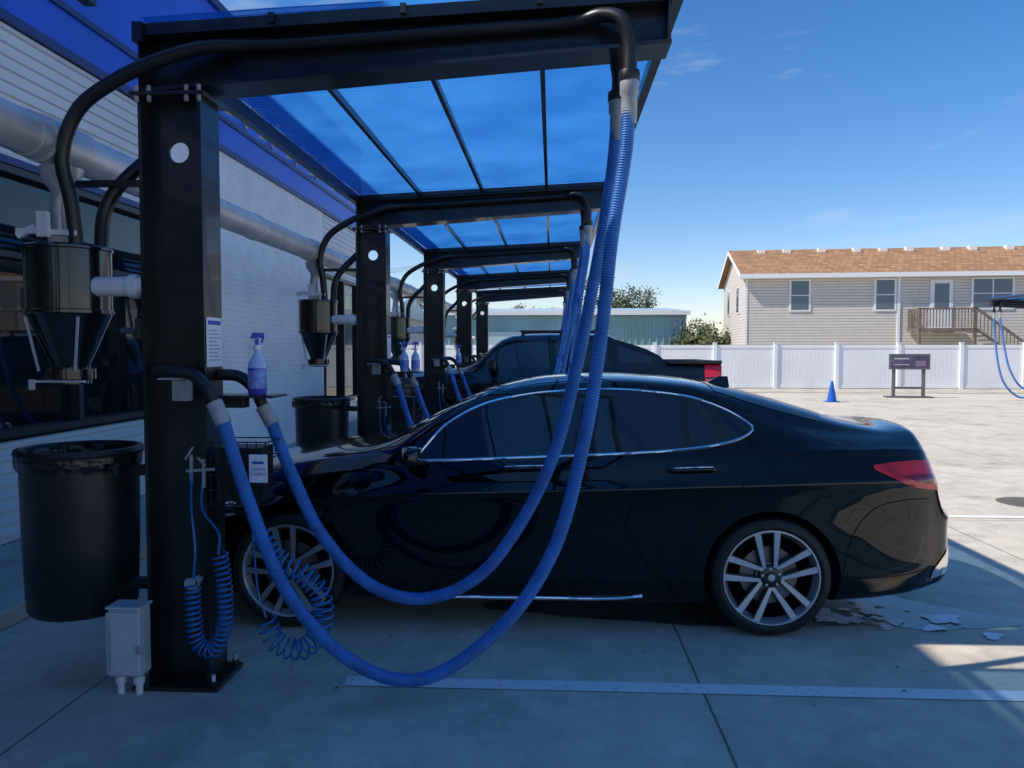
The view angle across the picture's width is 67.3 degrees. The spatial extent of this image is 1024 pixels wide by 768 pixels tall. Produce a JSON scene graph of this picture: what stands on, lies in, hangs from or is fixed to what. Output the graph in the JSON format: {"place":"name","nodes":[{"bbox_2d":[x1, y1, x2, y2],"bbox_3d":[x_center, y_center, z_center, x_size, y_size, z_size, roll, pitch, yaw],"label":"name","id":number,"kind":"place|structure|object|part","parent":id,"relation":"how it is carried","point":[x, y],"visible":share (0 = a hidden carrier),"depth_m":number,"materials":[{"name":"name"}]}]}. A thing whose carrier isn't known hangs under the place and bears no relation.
{"place":"outdoors","nodes":[
{"label":"outdoors","id":0,"kind":"place"},
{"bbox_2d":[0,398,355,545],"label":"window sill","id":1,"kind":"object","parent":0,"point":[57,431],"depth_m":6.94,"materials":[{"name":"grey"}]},
{"bbox_2d":[0,162,143,439],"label":"glazing","id":2,"kind":"structure","parent":1,"relation":"attached to","point":[112,391],"depth_m":6.72,"materials":[{"name":"grey"}]},
{"bbox_2d":[0,153,138,208],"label":"window head trim","id":3,"kind":"structure","parent":2,"relation":"on","point":[15,162],"depth_m":6.32,"materials":[{"name":"blue"}]},
{"bbox_2d":[0,0,356,231],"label":"blue fascia","id":4,"kind":"structure","parent":1,"relation":"attached to","point":[96,42],"depth_m":7.66,"materials":[{"name":"metal"}]},
{"bbox_2d":[0,21,138,201],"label":"siding","id":5,"kind":"object","parent":4,"relation":"attached to","point":[36,77],"depth_m":6.66,"materials":[{"name":"metal"}]},
{"bbox_2d":[77,0,96,6],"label":"shade canopy","id":6,"kind":"object","parent":4,"relation":"attached to","point":[88,3],"visible":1,"depth_m":3.22,"materials":[{"name":"black paint"}]},
{"bbox_2d":[225,101,262,117],"bbox_3d":[-3.291,-3.290,8.649,1.032,0.499,0.440,0,3,3],"label":"gooseneck lamp","id":7,"kind":"object","parent":4,"relation":"attached to","point":[227,112],"visible":0.06,"depth_m":8.66,"materials":[{"name":"white metal"}]},
{"bbox_2d":[239,99,289,140],"bbox_3d":[-3.238,-3.333,9.647,1.032,0.499,0.440,0,3,3],"label":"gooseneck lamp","id":8,"kind":"object","parent":4,"relation":"attached to","point":[261,137],"visible":0.02,"depth_m":9.64,"materials":[{"name":"white metal"}]},
{"bbox_2d":[244,122,314,159],"bbox_3d":[-3.186,-3.377,10.644,1.032,0.499,0.440,0,3,3],"label":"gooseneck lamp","id":9,"kind":"object","parent":4,"relation":"attached to","point":[246,127],"visible":0.07,"depth_m":10.64,"materials":[{"name":"white metal"}]},
{"bbox_2d":[270,143,335,176],"bbox_3d":[-3.134,-3.420,11.642,1.032,0.499,0.440,0,3,3],"label":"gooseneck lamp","id":10,"kind":"object","parent":4,"relation":"attached to","point":[272,146],"visible":0.11,"depth_m":11.64,"materials":[{"name":"white metal"}]},
{"bbox_2d":[294,161,354,191],"bbox_3d":[-3.076,-3.468,12.739,1.032,0.499,0.440,0,3,3],"label":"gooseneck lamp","id":11,"kind":"object","parent":4,"relation":"attached to","point":[296,163],"visible":0.09,"depth_m":12.75,"materials":[{"name":"white metal"}]},
{"bbox_2d":[0,420,356,630],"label":"sidewalk","id":12,"kind":"structure","parent":0,"point":[12,604],"depth_m":5.23,"materials":[{"name":"concrete"}]},
{"bbox_2d":[0,419,144,544],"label":"siding","id":13,"kind":"object","parent":12,"relation":"on","point":[133,430],"depth_m":6.21,"materials":[{"name":"metal"}]},
{"bbox_2d":[171,143,323,449],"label":"white brick wall","id":14,"kind":"structure","parent":12,"relation":"on","point":[262,284],"depth_m":11.46,"materials":[{"name":"white brick"}]},
{"bbox_2d":[322,213,355,282],"bbox_3d":[-3.467,-2.697,15.700,0.022,1.100,2.800,0,3,3],"label":"siding","id":15,"kind":"object","parent":14,"relation":"attached to","point":[343,241],"visible":0.3,"depth_m":15.64,"materials":[{"name":"metal"}]},
{"bbox_2d":[324,273,356,398],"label":"glazing","id":16,"kind":"structure","parent":14,"relation":"attached to","point":[340,374],"depth_m":15.84,"materials":[{"name":"grey"}]},
{"bbox_2d":[349,399,356,421],"bbox_3d":[-3.467,0.602,15.844,0.022,0.455,2.800,0,3,3],"label":"siding","id":17,"kind":"object","parent":14,"relation":"attached to","point":[352,415],"depth_m":16.59,"materials":[{"name":"metal"}]},
{"bbox_2d":[390,297,423,344],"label":"storage building","id":18,"kind":"structure","parent":0,"point":[416,315],"depth_m":41.69,"materials":[{"name":"paint"}]},
{"bbox_2d":[0,393,1023,767],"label":"ground","id":19,"kind":"structure","parent":0,"point":[64,703],"depth_m":3.74,"materials":[{"name":"concrete"}]},
{"bbox_2d":[15,0,683,692],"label":"vacuum station","id":20,"kind":"object","parent":19,"relation":"on","point":[447,96],"visible":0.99,"depth_m":3.73,"materials":[{"name":"black paint"}]},
{"bbox_2d":[11,440,146,621],"bbox_3d":[-2.115,0.716,3.871,0.695,0.812,0.584,0,3,3],"label":"trash can","id":21,"kind":"object","parent":20,"relation":"attached to","point":[79,506],"visible":0.98,"depth_m":3.66,"materials":[{"name":"black plastic"}]},
{"bbox_2d":[105,599,152,694],"bbox_3d":[-1.826,1.264,3.672,0.175,0.435,0.135,0,3,3],"label":"electrical box","id":22,"kind":"object","parent":20,"relation":"attached to","point":[128,638],"visible":1,"depth_m":3.62,"materials":[{"name":"grey plastic"}]},
{"bbox_2d":[0,97,475,318],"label":"vacuum duct","id":23,"kind":"object","parent":20,"relation":"attached to","point":[29,134],"visible":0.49,"depth_m":4.00,"materials":[{"name":"metal"}]},
{"bbox_2d":[246,333,266,394],"bbox_3d":[-1.246,-0.100,3.759,0.093,0.302,0.090,0,3,-11],"label":"spray bottle","id":24,"kind":"object","parent":20,"relation":"on","point":[257,376],"visible":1,"depth_m":3.73,"materials":[{"name":"blue plastic"}]},
{"bbox_2d":[249,455,267,482],"bbox_3d":[-1.208,0.403,3.663,0.090,0.135,0.006,0,3,3],"label":"towel sign","id":25,"kind":"object","parent":20,"relation":"attached to","point":[258,471],"visible":1,"depth_m":3.66,"materials":[{"name":"white paper"}]},
{"bbox_2d":[390,291,423,309],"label":"live oak tree","id":26,"kind":"object","parent":19,"relation":"on","point":[421,306],"visible":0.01,"depth_m":63.48,"materials":[{"name":"green plant"}]},
{"bbox_2d":[296,179,604,435],"bbox_3d":[-0.494,-0.443,9.621,3.175,3.326,4.235,0,3,3],"label":"vacuum station","id":27,"kind":"object","parent":19,"relation":"on","point":[506,218],"visible":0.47,"depth_m":7.76,"materials":[{"name":"black metal"}]},
{"bbox_2d":[292,396,356,446],"bbox_3d":[-1.903,0.539,7.911,0.695,0.812,0.584,0,3,3],"label":"trash can","id":28,"kind":"object","parent":27,"relation":"attached to","point":[321,418],"visible":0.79,"depth_m":7.68,"materials":[{"name":"black plastic"}]},
{"bbox_2d":[400,342,408,371],"bbox_3d":[-1.094,-0.277,7.813,0.093,0.302,0.090,0,3,-11],"label":"spray bottle","id":29,"kind":"object","parent":27,"relation":"on","point":[404,362],"visible":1,"depth_m":7.79,"materials":[{"name":"blue plastic"}]},
{"bbox_2d":[411,342,419,371],"bbox_3d":[-0.983,-0.278,7.827,0.093,0.302,0.090,0,3,-11],"label":"spray bottle","id":30,"kind":"object","parent":27,"relation":"on","point":[415,362],"visible":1,"depth_m":7.80,"materials":[{"name":"blue plastic"}]},
{"bbox_2d":[390,240,591,418],"bbox_3d":[-0.282,-0.619,13.662,3.175,3.326,4.235,0,3,3],"label":"vacuum station","id":31,"kind":"object","parent":19,"relation":"on","point":[437,265],"visible":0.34,"depth_m":11.80,"materials":[{"name":"black metal"}]},
{"bbox_2d":[391,381,423,430],"bbox_3d":[-1.691,0.363,11.952,0.695,0.812,0.584,0,3,3],"label":"trash can","id":32,"kind":"object","parent":31,"relation":"attached to","point":[407,388],"visible":0.2,"depth_m":11.72,"materials":[{"name":"black plastic"}]},
{"bbox_2d":[455,345,461,363],"bbox_3d":[-0.822,-0.453,11.840,0.093,0.302,0.090,0,3,-11],"label":"spray bottle","id":33,"kind":"object","parent":31,"relation":"on","point":[458,358],"visible":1,"depth_m":11.81,"materials":[{"name":"blue plastic"}]},
{"bbox_2d":[445,268,570,366],"bbox_3d":[-0.070,-0.796,17.702,3.175,3.326,4.235,0,3,3],"label":"vacuum station","id":34,"kind":"object","parent":19,"relation":"on","point":[467,287],"visible":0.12,"depth_m":15.81,"materials":[{"name":"black metal"}]},
{"bbox_2d":[452,288,565,360],"bbox_3d":[0.018,-0.853,19.870,3.125,3.250,0.475,0,3,3],"label":"vacuum station","id":35,"kind":"object","parent":19,"relation":"on","point":[482,300],"visible":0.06,"depth_m":19.84,"materials":[{"name":"black metal"}]},
{"bbox_2d":[489,303,555,308],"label":"live oak tree","id":36,"kind":"object","parent":19,"relation":"on","point":[519,307],"visible":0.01,"depth_m":72.78,"materials":[{"name":"green plant"}]},
{"bbox_2d":[399,330,721,421],"bbox_3d":[0.665,0.049,13.749,5.690,1.982,2.400,0,3,3],"label":"pickup truck","id":37,"kind":"object","parent":19,"relation":"on","point":[526,353],"visible":0.29,"depth_m":12.84,"materials":[{"name":"black paint"}]},
{"bbox_2d":[225,372,948,635],"bbox_3d":[0.227,0.663,5.329,4.910,1.490,2.186,0,3,3],"label":"parked car","id":38,"kind":"object","parent":19,"relation":"on","point":[751,512],"visible":0.86,"depth_m":4.45,"materials":[{"name":"black paint"}]},
{"bbox_3d":[1.561,0.461,4.367,0.200,0.124,0.059,0,3,3],"label":"fuel door","id":39,"kind":"part","parent":38,"relation":"part of","materials":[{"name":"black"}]},
{"bbox_2d":[582,272,661,307],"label":"live oak tree","id":40,"kind":"object","parent":19,"relation":"on","point":[627,303],"visible":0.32,"depth_m":68.24,"materials":[{"name":"green plant"}]},
{"bbox_2d":[343,394,1023,700],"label":"painted bay line","id":41,"kind":"object","parent":19,"relation":"on","point":[1002,695],"visible":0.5,"depth_m":3.73,"materials":[{"name":"white paint"}]},
{"bbox_2d":[349,586,1023,639],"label":"soapy puddle","id":42,"kind":"object","parent":19,"relation":"on","point":[888,611],"visible":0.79,"depth_m":4.79,"materials":[{"name":"liquid"}]},
{"bbox_2d":[824,381,839,401],"bbox_3d":[10.196,0.235,24.534,0.400,0.670,0.400,0,3,3],"label":"traffic cone","id":43,"kind":"object","parent":19,"relation":"on","point":[831,397],"visible":1,"depth_m":24.45,"materials":[{"name":"blue plastic"}]},
{"bbox_2d":[737,388,1023,393],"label":"sandy verge","id":44,"kind":"structure","parent":19,"relation":"on","point":[887,390],"depth_m":31.31,"materials":[{"name":"beige sand"}]},
{"bbox_2d":[423,308,689,344],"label":"metal warehouse","id":45,"kind":"structure","parent":44,"relation":"on","point":[641,326],"depth_m":51.58,"materials":[{"name":"white"}]},
{"bbox_2d":[662,330,716,344],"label":"shrub","id":46,"kind":"object","parent":44,"relation":"on","point":[675,342],"visible":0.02,"depth_m":48.75,"materials":[{"name":"green plant"}]},
{"bbox_2d":[673,313,731,344],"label":"shrub","id":47,"kind":"object","parent":44,"relation":"on","point":[705,336],"visible":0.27,"depth_m":46.41,"materials":[{"name":"green plant"}]},
{"bbox_2d":[391,342,1023,388],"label":"white fence","id":48,"kind":"object","parent":44,"relation":"on","point":[961,365],"visible":0.38,"depth_m":32.64,"materials":[{"name":"plastic"}]},
{"bbox_2d":[723,263,745,344],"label":"gable end","id":49,"kind":"structure","parent":44,"relation":"on","point":[734,322],"depth_m":44.59,"materials":[{"name":"beige plastic"}]},
{"bbox_2d":[727,286,739,316],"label":"gable windows","id":50,"kind":"structure","parent":49,"relation":"attached to","point":[737,301],"depth_m":43.54,"materials":[{"name":"white glass"}]},
{"bbox_2d":[717,251,1023,344],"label":"fascia","id":51,"kind":"structure","parent":44,"relation":"on","point":[898,275],"depth_m":39.76,"materials":[{"name":"white"}]},
{"bbox_2d":[747,276,1023,344],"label":"walls","id":52,"kind":"structure","parent":44,"relation":"on","point":[842,312],"depth_m":40.16,"materials":[{"name":"beige"}]},
{"bbox_2d":[718,246,1023,288],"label":"roof","id":53,"kind":"structure","parent":52,"relation":"on","point":[984,258],"depth_m":41.46,"materials":[{"name":"brown"}]},
{"bbox_2d":[757,245,1014,252],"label":"roof vents","id":54,"kind":"object","parent":53,"relation":"on","point":[911,248],"visible":0.86,"depth_m":42.93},
{"bbox_2d":[789,277,1014,327],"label":"windows","id":55,"kind":"structure","parent":52,"relation":"attached to","point":[983,289],"depth_m":39.56,"materials":[{"name":"white"}]},
{"bbox_2d":[907,307,1023,344],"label":"balcony","id":56,"kind":"structure","parent":52,"relation":"attached to","point":[919,329],"depth_m":38.07,"materials":[{"name":"brown wood"}]},
{"bbox_2d":[883,354,933,397],"bbox_3d":[13.767,-0.286,26.729,1.500,1.520,0.500,0,3,11],"label":"information sign","id":57,"kind":"object","parent":19,"relation":"on","point":[912,361],"visible":1,"depth_m":26.61,"materials":[{"name":"grey"}]},
{"bbox_2d":[987,294,1023,398],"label":"vacuum station","id":58,"kind":"object","parent":19,"relation":"on","point":[1013,301],"visible":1,"depth_m":24.46,"materials":[{"name":"blue"}]},
{"bbox_2d":[995,497,1023,506],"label":"manhole cover","id":59,"kind":"object","parent":19,"relation":"in","point":[1016,501],"visible":1,"depth_m":8.39,"materials":[{"name":"metal"}]},
{"bbox_2d":[219,0,1023,336],"label":"sky","id":60,"kind":"structure","parent":0,"point":[762,124],"materials":[{"name":"blue"}]}
]}

